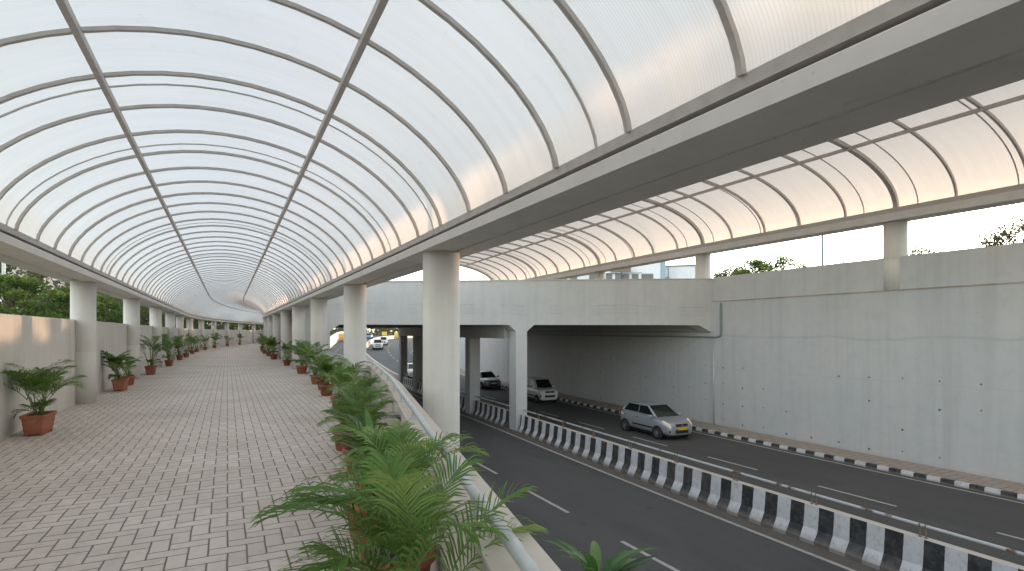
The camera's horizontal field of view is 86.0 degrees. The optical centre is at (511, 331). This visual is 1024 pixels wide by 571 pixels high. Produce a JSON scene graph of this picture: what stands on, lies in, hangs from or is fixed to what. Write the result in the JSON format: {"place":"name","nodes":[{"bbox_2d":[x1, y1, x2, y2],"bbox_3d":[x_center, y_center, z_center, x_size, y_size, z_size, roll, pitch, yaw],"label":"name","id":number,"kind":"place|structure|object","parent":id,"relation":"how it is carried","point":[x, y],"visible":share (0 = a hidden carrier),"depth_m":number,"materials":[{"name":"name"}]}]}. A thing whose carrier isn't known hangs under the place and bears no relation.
{"place":"outdoors","nodes":[
{"label":"outdoors","id":0,"kind":"place"},
{"bbox_2d":[6,266,69,313],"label":"building","id":1,"kind":"structure","parent":0,"point":[51,282],"depth_m":121.06,"materials":[{"name":"white"}]},
{"bbox_2d":[0,343,430,570],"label":"walkway","id":2,"kind":"structure","parent":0,"point":[199,460],"depth_m":6.71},
{"bbox_2d":[0,359,87,436],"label":"potted palm","id":3,"kind":"object","parent":2,"relation":"on","point":[40,421],"visible":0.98,"depth_m":9.23,"materials":[{"name":"plant"}]},
{"bbox_2d":[70,281,95,403],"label":"round column","id":4,"kind":"structure","parent":2,"relation":"on","point":[83,304],"depth_m":13.20,"materials":[{"name":"paint"}]},
{"bbox_2d":[101,350,139,391],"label":"potted palm","id":5,"kind":"object","parent":2,"relation":"on","point":[118,381],"visible":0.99,"depth_m":16.00,"materials":[{"name":"plant"}]},
{"bbox_2d":[118,355,141,384],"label":"potted palm","id":6,"kind":"object","parent":2,"relation":"on","point":[131,380],"visible":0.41,"depth_m":17.81,"materials":[{"name":"plant"}]},
{"bbox_2d":[0,313,262,439],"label":"garden wall","id":7,"kind":"structure","parent":2,"relation":"on","point":[29,342],"depth_m":11.48,"materials":[{"name":"beige concrete"}]},
{"bbox_2d":[123,298,139,378],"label":"round column","id":8,"kind":"structure","parent":2,"relation":"on","point":[131,313],"depth_m":19.96,"materials":[{"name":"paint"}]},
{"bbox_2d":[149,307,161,367],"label":"round column","id":9,"kind":"structure","parent":2,"relation":"on","point":[155,318],"depth_m":26.71,"materials":[{"name":"paint"}]},
{"bbox_2d":[140,336,171,374],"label":"potted palm","id":10,"kind":"object","parent":2,"relation":"on","point":[150,368],"visible":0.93,"depth_m":22.38,"materials":[{"name":"plant"}]},
{"bbox_2d":[165,312,174,359],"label":"round column","id":11,"kind":"structure","parent":2,"relation":"on","point":[170,320],"depth_m":33.46,"materials":[{"name":"paint"}]},
{"bbox_2d":[162,334,183,365],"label":"potted palm","id":12,"kind":"object","parent":2,"relation":"on","point":[168,362],"visible":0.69,"depth_m":27.60,"materials":[{"name":"plant"}]},
{"bbox_2d":[176,315,183,354],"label":"round column","id":13,"kind":"structure","parent":2,"relation":"on","point":[180,322],"depth_m":40.20,"materials":[{"name":"paint"}]},
{"bbox_2d":[174,335,190,359],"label":"potted palm","id":14,"kind":"object","parent":2,"relation":"on","point":[179,356],"visible":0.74,"depth_m":33.81,"materials":[{"name":"plant"}]},
{"bbox_2d":[180,333,195,356],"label":"potted palm","id":15,"kind":"object","parent":2,"relation":"on","point":[187,340],"visible":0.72,"depth_m":37.26,"materials":[{"name":"plant"}]},
{"bbox_2d":[186,318,192,351],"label":"round column","id":16,"kind":"structure","parent":2,"relation":"on","point":[189,324],"depth_m":47.18,"materials":[{"name":"paint"}]},
{"bbox_2d":[184,336,200,353],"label":"potted palm","id":17,"kind":"object","parent":2,"relation":"on","point":[191,342],"visible":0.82,"depth_m":43.15,"materials":[{"name":"plant"}]},
{"bbox_2d":[194,335,203,351],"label":"potted palm","id":18,"kind":"object","parent":2,"relation":"on","point":[196,349],"visible":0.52,"depth_m":47.03,"materials":[{"name":"plant"}]},
{"bbox_2d":[198,320,203,349],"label":"round column","id":19,"kind":"structure","parent":2,"relation":"on","point":[201,325],"depth_m":54.28,"materials":[{"name":"paint"}]},
{"bbox_2d":[199,335,209,349],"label":"potted palm","id":20,"kind":"object","parent":2,"relation":"on","point":[205,343],"visible":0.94,"depth_m":52.95,"materials":[{"name":"plant"}]},
{"bbox_2d":[211,321,215,346],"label":"round column","id":21,"kind":"structure","parent":2,"relation":"on","point":[213,325],"depth_m":61.51,"materials":[{"name":"paint"}]},
{"bbox_2d":[208,332,221,347],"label":"potted palm","id":22,"kind":"object","parent":2,"relation":"on","point":[215,337],"visible":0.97,"depth_m":58.63,"materials":[{"name":"plant"}]},
{"bbox_2d":[225,322,228,345],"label":"round column","id":23,"kind":"structure","parent":2,"relation":"on","point":[226,329],"depth_m":68.88,"materials":[{"name":"paint"}]},
{"bbox_2d":[238,323,241,343],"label":"round column","id":24,"kind":"structure","parent":2,"relation":"on","point":[240,327],"depth_m":76.39,"materials":[{"name":"paint"}]},
{"bbox_2d":[252,324,254,342],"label":"round column","id":25,"kind":"structure","parent":2,"relation":"on","point":[253,333],"depth_m":83.92,"materials":[{"name":"paint"}]},
{"bbox_2d":[256,336,266,353],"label":"potted palm","id":26,"kind":"object","parent":2,"relation":"on","point":[264,351],"visible":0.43,"depth_m":43.69,"materials":[{"name":"plant"}]},
{"bbox_2d":[257,334,272,355],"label":"potted palm","id":27,"kind":"object","parent":2,"relation":"on","point":[267,349],"visible":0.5,"depth_m":39.19,"materials":[{"name":"plant"}]},
{"bbox_2d":[264,318,266,349],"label":"round column","id":28,"kind":"structure","parent":2,"relation":"on","point":[265,326],"depth_m":46.66,"materials":[{"name":"paint"}]},
{"bbox_2d":[267,316,272,353],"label":"round column","id":29,"kind":"structure","parent":2,"relation":"on","point":[269,325],"depth_m":41.56,"materials":[{"name":"paint"}]},
{"bbox_2d":[260,337,280,359],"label":"potted palm","id":30,"kind":"object","parent":2,"relation":"on","point":[271,343],"visible":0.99,"depth_m":34.50,"materials":[{"name":"plant"}]},
{"bbox_2d":[273,314,280,357],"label":"round column","id":31,"kind":"structure","parent":2,"relation":"on","point":[277,326],"depth_m":36.35,"materials":[{"name":"paint"}]},
{"bbox_2d":[272,339,291,365],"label":"potted palm","id":32,"kind":"object","parent":2,"relation":"on","point":[284,347],"visible":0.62,"depth_m":28.09,"materials":[{"name":"plant"}]},
{"bbox_2d":[281,310,291,362],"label":"round column","id":33,"kind":"structure","parent":2,"relation":"on","point":[286,326],"depth_m":30.78,"materials":[{"name":"paint"}]},
{"bbox_2d":[284,340,310,373],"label":"potted palm","id":34,"kind":"object","parent":2,"relation":"on","point":[301,368],"visible":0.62,"depth_m":22.69,"materials":[{"name":"plant"}]},
{"bbox_2d":[292,305,304,369],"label":"round column","id":35,"kind":"structure","parent":2,"relation":"on","point":[298,323],"depth_m":25.34,"materials":[{"name":"paint"}]},
{"bbox_2d":[290,341,332,383],"bbox_3d":[-6.591,1.007,18.333,1.316,1.444,1.214,0,0,-2],"label":"potted palm","id":36,"kind":"object","parent":2,"relation":"on","point":[315,351],"visible":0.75,"depth_m":18.10,"materials":[{"name":"plant"}]},
{"bbox_2d":[311,298,326,378],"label":"round column","id":37,"kind":"structure","parent":2,"relation":"on","point":[318,319],"depth_m":19.67,"materials":[{"name":"paint"}]},
{"bbox_2d":[307,353,338,389],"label":"potted palm","id":38,"kind":"object","parent":2,"relation":"on","point":[321,358],"visible":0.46,"depth_m":16.41,"materials":[{"name":"plant"}]},
{"bbox_2d":[308,358,340,395],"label":"potted palm","id":39,"kind":"object","parent":2,"relation":"on","point":[324,366],"visible":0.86,"depth_m":14.79,"materials":[{"name":"plant"}]},
{"bbox_2d":[325,399,349,450],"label":"potted palm","id":40,"kind":"object","parent":2,"relation":"on","point":[340,446],"visible":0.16,"depth_m":7.96,"materials":[{"name":"plant"}]},
{"bbox_2d":[319,366,358,410],"bbox_3d":[-3.792,1.253,12.163,0.906,0.953,0.935,0,0,-5],"label":"potted palm","id":41,"kind":"object","parent":2,"relation":"on","point":[332,380],"visible":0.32,"depth_m":12.08,"materials":[{"name":"plant"}]},
{"bbox_2d":[326,357,370,403],"bbox_3d":[-3.356,1.124,11.331,0.896,1.209,0.865,0,0,-25],"label":"potted palm","id":42,"kind":"object","parent":2,"relation":"on","point":[339,376],"visible":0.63,"depth_m":11.21,"materials":[{"name":"plant"}]},
{"bbox_2d":[336,372,380,405],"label":"potted palm","id":43,"kind":"object","parent":2,"relation":"on","point":[366,382],"visible":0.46,"depth_m":9.42,"materials":[{"name":"plant"}]},
{"bbox_2d":[317,391,400,471],"bbox_3d":[-1.829,1.242,6.790,0.965,0.975,0.935,0,0,39],"label":"potted palm","id":44,"kind":"object","parent":2,"relation":"on","point":[356,407],"visible":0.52,"depth_m":6.74,"materials":[{"name":"plant"}]},
{"bbox_2d":[330,412,387,488],"bbox_3d":[-1.523,1.273,5.680,0.726,0.912,0.901,0,0,-12],"label":"potted palm","id":45,"kind":"object","parent":2,"relation":"on","point":[360,416],"visible":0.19,"depth_m":5.66,"materials":[{"name":"plant"}]},
{"bbox_2d":[327,385,393,434],"bbox_3d":[-2.206,1.246,8.004,0.973,0.966,0.768,0,0,-10],"label":"potted palm","id":46,"kind":"object","parent":2,"relation":"on","point":[373,394],"visible":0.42,"depth_m":8.04,"materials":[{"name":"plant"}]},
{"bbox_2d":[318,408,415,543],"bbox_3d":[-1.165,1.202,4.641,0.946,1.054,0.752,0,0,-18],"label":"potted plant","id":47,"kind":"object","parent":2,"relation":"on","point":[355,450],"visible":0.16,"depth_m":4.52,"materials":[{"name":"green plant"}]},
{"bbox_2d":[250,448,548,570],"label":"potted palm","id":48,"kind":"object","parent":2,"relation":"on","point":[423,518],"visible":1,"depth_m":2.27,"materials":[{"name":"plant"}]},
{"bbox_2d":[325,421,488,570],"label":"potted palm","id":49,"kind":"object","parent":2,"relation":"on","point":[381,445],"visible":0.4,"depth_m":3.55,"materials":[{"name":"plant"}]},
{"bbox_2d":[327,352,560,570],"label":"parapet","id":50,"kind":"structure","parent":2,"relation":"on","point":[527,553],"depth_m":2.95,"materials":[{"name":"beige concrete"}]},
{"bbox_2d":[542,540,659,570],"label":"potted plant","id":51,"kind":"object","parent":50,"relation":"on","point":[621,561],"visible":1,"depth_m":1.64,"materials":[{"name":"green plant"}]},
{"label":"kiosk","id":52,"kind":"object","parent":2,"relation":"on","visible":0},
{"bbox_2d":[0,232,260,323],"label":"eave beam","id":53,"kind":"structure","parent":52,"relation":"on","point":[15,252],"depth_m":11.11,"materials":[{"name":"concrete"}]},
{"bbox_2d":[263,0,1023,319],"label":"eave beam","id":54,"kind":"structure","parent":52,"relation":"on","point":[949,52],"depth_m":3.21,"materials":[{"name":"concrete"}]},
{"bbox_2d":[0,0,950,323],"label":"arched canopy","id":55,"kind":"object","parent":54,"relation":"on","point":[242,160],"visible":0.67,"depth_m":6.01,"materials":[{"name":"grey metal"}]},
{"bbox_2d":[460,79,1023,279],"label":"arched canopy","id":56,"kind":"object","parent":54,"relation":"on","point":[967,148],"visible":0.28,"depth_m":22.28,"materials":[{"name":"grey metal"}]},
{"bbox_2d":[331,332,412,350],"bbox_3d":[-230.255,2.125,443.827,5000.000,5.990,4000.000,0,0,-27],"label":"ground","id":57,"kind":"structure","parent":0,"point":[411,345],"depth_m":113.52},
{"bbox_2d":[1,263,5,310],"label":"lamp pole","id":58,"kind":"object","parent":57,"relation":"on","point":[3,272],"depth_m":25.95,"materials":[{"name":"metal"}]},
{"bbox_2d":[0,262,46,315],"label":"tree","id":59,"kind":"object","parent":57,"relation":"on","point":[9,269],"visible":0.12,"depth_m":28.85,"materials":[{"name":"green plant"}]},
{"bbox_2d":[0,274,68,318],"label":"tree","id":60,"kind":"object","parent":57,"relation":"on","point":[22,286],"visible":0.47,"depth_m":24.95,"materials":[{"name":"green plant"}]},
{"bbox_2d":[24,291,102,320],"bbox_3d":[-25.929,-0.226,31.787,5.305,4.297,4.786,0,0,25],"label":"tree","id":61,"kind":"object","parent":57,"relation":"on","point":[52,302],"visible":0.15,"depth_m":31.20,"materials":[{"name":"green plant"}]},
{"bbox_2d":[11,268,117,319],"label":"tree","id":62,"kind":"object","parent":57,"relation":"on","point":[42,277],"visible":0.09,"depth_m":47.19,"materials":[{"name":"green plant"}]},
{"bbox_2d":[35,286,119,322],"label":"tree","id":63,"kind":"object","parent":57,"relation":"on","point":[65,290],"visible":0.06,"depth_m":41.57,"materials":[{"name":"green plant"}]},
{"bbox_2d":[62,293,142,322],"bbox_3d":[-28.889,-0.442,37.694,5.860,4.747,5.287,0,0,-13],"label":"tree","id":64,"kind":"object","parent":57,"relation":"on","point":[107,303],"visible":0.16,"depth_m":37.78,"materials":[{"name":"green plant"}]},
{"bbox_2d":[96,292,164,324],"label":"tree","id":65,"kind":"object","parent":57,"relation":"on","point":[144,321],"visible":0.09,"depth_m":46.06,"materials":[{"name":"green plant"}]},
{"bbox_2d":[116,300,164,326],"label":"tree","id":66,"kind":"object","parent":57,"relation":"on","point":[145,315],"visible":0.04,"depth_m":52.71,"materials":[{"name":"green plant"}]},
{"bbox_2d":[162,317,208,328],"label":"tree","id":67,"kind":"object","parent":57,"relation":"on","point":[195,321],"visible":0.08,"depth_m":68.77,"materials":[{"name":"green plant"}]},
{"bbox_2d":[193,319,230,329],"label":"tree","id":68,"kind":"object","parent":57,"relation":"on","point":[218,323],"visible":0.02,"depth_m":78.79,"materials":[{"name":"green plant"}]},
{"bbox_2d":[209,321,251,329],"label":"tree","id":69,"kind":"object","parent":57,"relation":"on","point":[233,327],"visible":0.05,"depth_m":86.26,"materials":[{"name":"green plant"}]},
{"bbox_2d":[231,323,263,329],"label":"tree","id":70,"kind":"object","parent":57,"relation":"on","point":[247,327],"visible":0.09,"depth_m":96.23,"materials":[{"name":"green plant"}]},
{"bbox_2d":[194,324,397,335],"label":"distant wood","id":71,"kind":"object","parent":57,"relation":"on","point":[376,331],"visible":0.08,"depth_m":252.66,"materials":[{"name":"green plant"}]},
{"bbox_2d":[330,331,343,348],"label":"retaining wall","id":72,"kind":"structure","parent":57,"relation":"on","point":[334,337],"depth_m":106.65,"materials":[{"name":"white concrete"}]},
{"bbox_2d":[344,284,365,390],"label":"round column","id":73,"kind":"structure","parent":57,"relation":"on","point":[354,323],"depth_m":14.03,"materials":[{"name":"paint"}]},
{"bbox_2d":[423,250,459,450],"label":"round column","id":74,"kind":"structure","parent":57,"relation":"on","point":[441,338],"depth_m":8.27,"materials":[{"name":"paint"}]},
{"bbox_2d":[305,278,713,430],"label":"road bridge","id":75,"kind":"structure","parent":57,"relation":"on","point":[513,311],"depth_m":28.07,"materials":[{"name":"concrete"}]},
{"bbox_2d":[568,262,665,278],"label":"building","id":76,"kind":"structure","parent":57,"relation":"on","point":[654,271],"depth_m":110.10,"materials":[{"name":"teal paint"}]},
{"bbox_2d":[622,274,628,278],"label":"window","id":77,"kind":"structure","parent":76,"relation":"in","point":[624,276],"depth_m":110.69,"materials":[{"name":"grey glass"}]},
{"bbox_2d":[641,274,652,278],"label":"window","id":78,"kind":"structure","parent":76,"relation":"in","point":[643,276],"depth_m":110.03,"materials":[{"name":"grey glass"}]},
{"bbox_2d":[666,264,694,278],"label":"building","id":79,"kind":"structure","parent":57,"relation":"on","point":[680,271],"depth_m":112.00,"materials":[{"name":"white paint"}]},
{"bbox_2d":[711,267,737,277],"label":"tree","id":80,"kind":"object","parent":57,"relation":"on","point":[719,274],"visible":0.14,"depth_m":51.54,"materials":[{"name":"green plant"}]},
{"bbox_2d":[460,242,1023,483],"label":"retaining wall","id":81,"kind":"structure","parent":57,"relation":"on","point":[924,364],"depth_m":22.52,"materials":[{"name":"grey concrete"}]},
{"bbox_2d":[594,271,605,278],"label":"round column","id":82,"kind":"structure","parent":81,"relation":"on","point":[600,275],"depth_m":38.60,"materials":[{"name":"paint"}]},
{"bbox_2d":[527,331,709,332],"bbox_3d":[5.173,-0.010,40.397,0.120,0.080,25.077,0,0,-25],"label":"service pipe","id":83,"kind":"object","parent":81,"relation":"attached to","point":[622,331],"visible":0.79,"depth_m":35.86,"materials":[{"name":"metal"}]},
{"bbox_2d":[527,303,721,337],"bbox_3d":[5.316,-0.604,40.038,0.267,1.813,25.850,0,0,-25],"label":"service pipe","id":84,"kind":"object","parent":81,"relation":"attached to","point":[643,335],"visible":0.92,"depth_m":33.55,"materials":[{"name":"metal"}]},
{"bbox_2d":[695,253,710,277],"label":"round column","id":85,"kind":"structure","parent":81,"relation":"on","point":[703,265],"depth_m":29.73,"materials":[{"name":"paint"}]},
{"bbox_2d":[713,338,714,423],"bbox_3d":[10.613,2.585,28.848,0.074,4.510,0.074,0,0,-5],"label":"drain pipe","id":86,"kind":"object","parent":81,"relation":"attached to","point":[713,380],"visible":1,"depth_m":28.82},
{"bbox_2d":[883,220,907,290],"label":"round column","id":87,"kind":"structure","parent":81,"relation":"on","point":[895,240],"depth_m":20.97,"materials":[{"name":"paint"}]},
{"bbox_2d":[532,189,1023,279],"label":"eave beam","id":88,"kind":"structure","parent":87,"relation":"on","point":[982,202],"depth_m":23.05,"materials":[{"name":"concrete"}]},
{"bbox_2d":[727,259,777,274],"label":"tree","id":89,"kind":"object","parent":57,"relation":"on","point":[754,266],"visible":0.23,"depth_m":43.33,"materials":[{"name":"green plant"}]},
{"bbox_2d":[759,253,813,271],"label":"tree","id":90,"kind":"object","parent":57,"relation":"on","point":[780,261],"visible":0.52,"depth_m":39.91,"materials":[{"name":"green plant"}]},
{"bbox_2d":[821,235,823,264],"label":"lamp pole","id":91,"kind":"object","parent":57,"relation":"on","point":[822,250],"depth_m":51.92,"materials":[{"name":"metal"}]},
{"bbox_2d":[908,245,943,254],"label":"tree","id":92,"kind":"object","parent":57,"relation":"on","point":[927,250],"visible":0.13,"depth_m":32.80,"materials":[{"name":"green plant"}]},
{"bbox_2d":[973,216,1023,247],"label":"tree","id":93,"kind":"object","parent":57,"relation":"on","point":[999,239],"visible":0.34,"depth_m":31.73,"materials":[{"name":"green plant"}]},
{"bbox_2d":[0,203,1023,329],"label":"sky","id":94,"kind":"structure","parent":0,"point":[958,231],"materials":[{"name":"white"}]},
{"bbox_2d":[330,336,1023,570],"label":"road","id":95,"kind":"structure","parent":0,"point":[578,503],"depth_m":16.36,"materials":[{"name":"grey asphalt"}]},
{"bbox_2d":[338,333,343,341],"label":"auto rickshaw","id":96,"kind":"object","parent":95,"relation":"on","point":[341,337],"visible":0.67,"depth_m":114.30,"materials":[{"name":"yellow paint"}]},
{"bbox_2d":[366,333,372,338],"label":"car","id":97,"kind":"object","parent":95,"relation":"on","point":[369,335],"visible":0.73,"depth_m":136.63,"materials":[{"name":"blue paint"}]},
{"bbox_2d":[372,339,383,348],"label":"car","id":98,"kind":"object","parent":95,"relation":"on","point":[377,343],"visible":1,"depth_m":95.42,"materials":[{"name":"white paint"}]},
{"bbox_2d":[380,337,387,344],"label":"car","id":99,"kind":"object","parent":95,"relation":"on","point":[384,339],"visible":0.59,"depth_m":107.45,"materials":[{"name":"white paint"}]},
{"bbox_2d":[366,336,412,380],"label":"median barrier","id":100,"kind":"object","parent":95,"relation":"on","point":[390,372],"visible":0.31,"depth_m":71.61,"materials":[{"name":"concrete"}]},
{"bbox_2d":[402,374,412,390],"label":"median barrier","id":101,"kind":"object","parent":95,"relation":"on","point":[407,383],"visible":0.64,"depth_m":48.35,"materials":[{"name":"black paint"}]},
{"bbox_2d":[407,363,412,377],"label":"car","id":102,"kind":"object","parent":95,"relation":"on","point":[409,369],"visible":0.18,"depth_m":57.68,"materials":[{"name":"white paint"}]},
{"bbox_2d":[416,379,422,394],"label":"median barrier","id":103,"kind":"object","parent":95,"relation":"on","point":[419,390],"visible":0.32,"depth_m":44.38,"materials":[{"name":"black paint"}]},
{"bbox_2d":[460,391,464,411],"bbox_3d":[-3.784,4.429,36.706,0.606,1.138,5.484,0,0,-25],"label":"median barrier","id":104,"kind":"object","parent":95,"relation":"on","point":[462,403],"visible":0.04,"depth_m":34.95,"materials":[{"name":"black paint"}]},
{"bbox_2d":[471,396,508,427],"bbox_3d":[-1.159,4.429,31.083,0.605,1.138,5.075,0,0,-25],"label":"median barrier","id":105,"kind":"object","parent":95,"relation":"on","point":[494,414],"visible":0.96,"depth_m":30.69,"materials":[{"name":"black paint"}]},
{"bbox_2d":[480,371,500,388],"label":"car","id":106,"kind":"object","parent":95,"relation":"on","point":[488,379],"visible":0.78,"depth_m":48.16,"materials":[{"name":"grey paint"}]},
{"bbox_2d":[527,377,557,402],"bbox_3d":[1.944,4.200,39.939,1.800,1.679,3.563,0,0,-25],"label":"car","id":107,"kind":"object","parent":95,"relation":"on","point":[539,389],"visible":0.83,"depth_m":38.97,"materials":[{"name":"white paint"}]},
{"bbox_2d":[620,401,691,439],"bbox_3d":[7.040,4.291,26.990,2.020,1.502,3.862,0,0,-25],"label":"car","id":108,"kind":"object","parent":95,"relation":"on","point":[657,420],"visible":0.99,"depth_m":26.31,"materials":[{"name":"silver metal"}]},
{"bbox_2d":[411,350,1023,500],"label":"kerb","id":109,"kind":"structure","parent":95,"relation":"on","point":[999,492],"depth_m":20.53,"materials":[{"name":"black paint"}]},
{"bbox_2d":[517,409,1023,570],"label":"median barrier","id":110,"kind":"object","parent":95,"relation":"on","point":[876,545],"visible":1,"depth_m":13.63,"materials":[{"name":"black paint"}]},
{"bbox_2d":[412,350,1023,493],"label":"footpath","id":111,"kind":"structure","parent":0,"point":[1005,485],"depth_m":21.55,"materials":[{"name":"grey concrete"}]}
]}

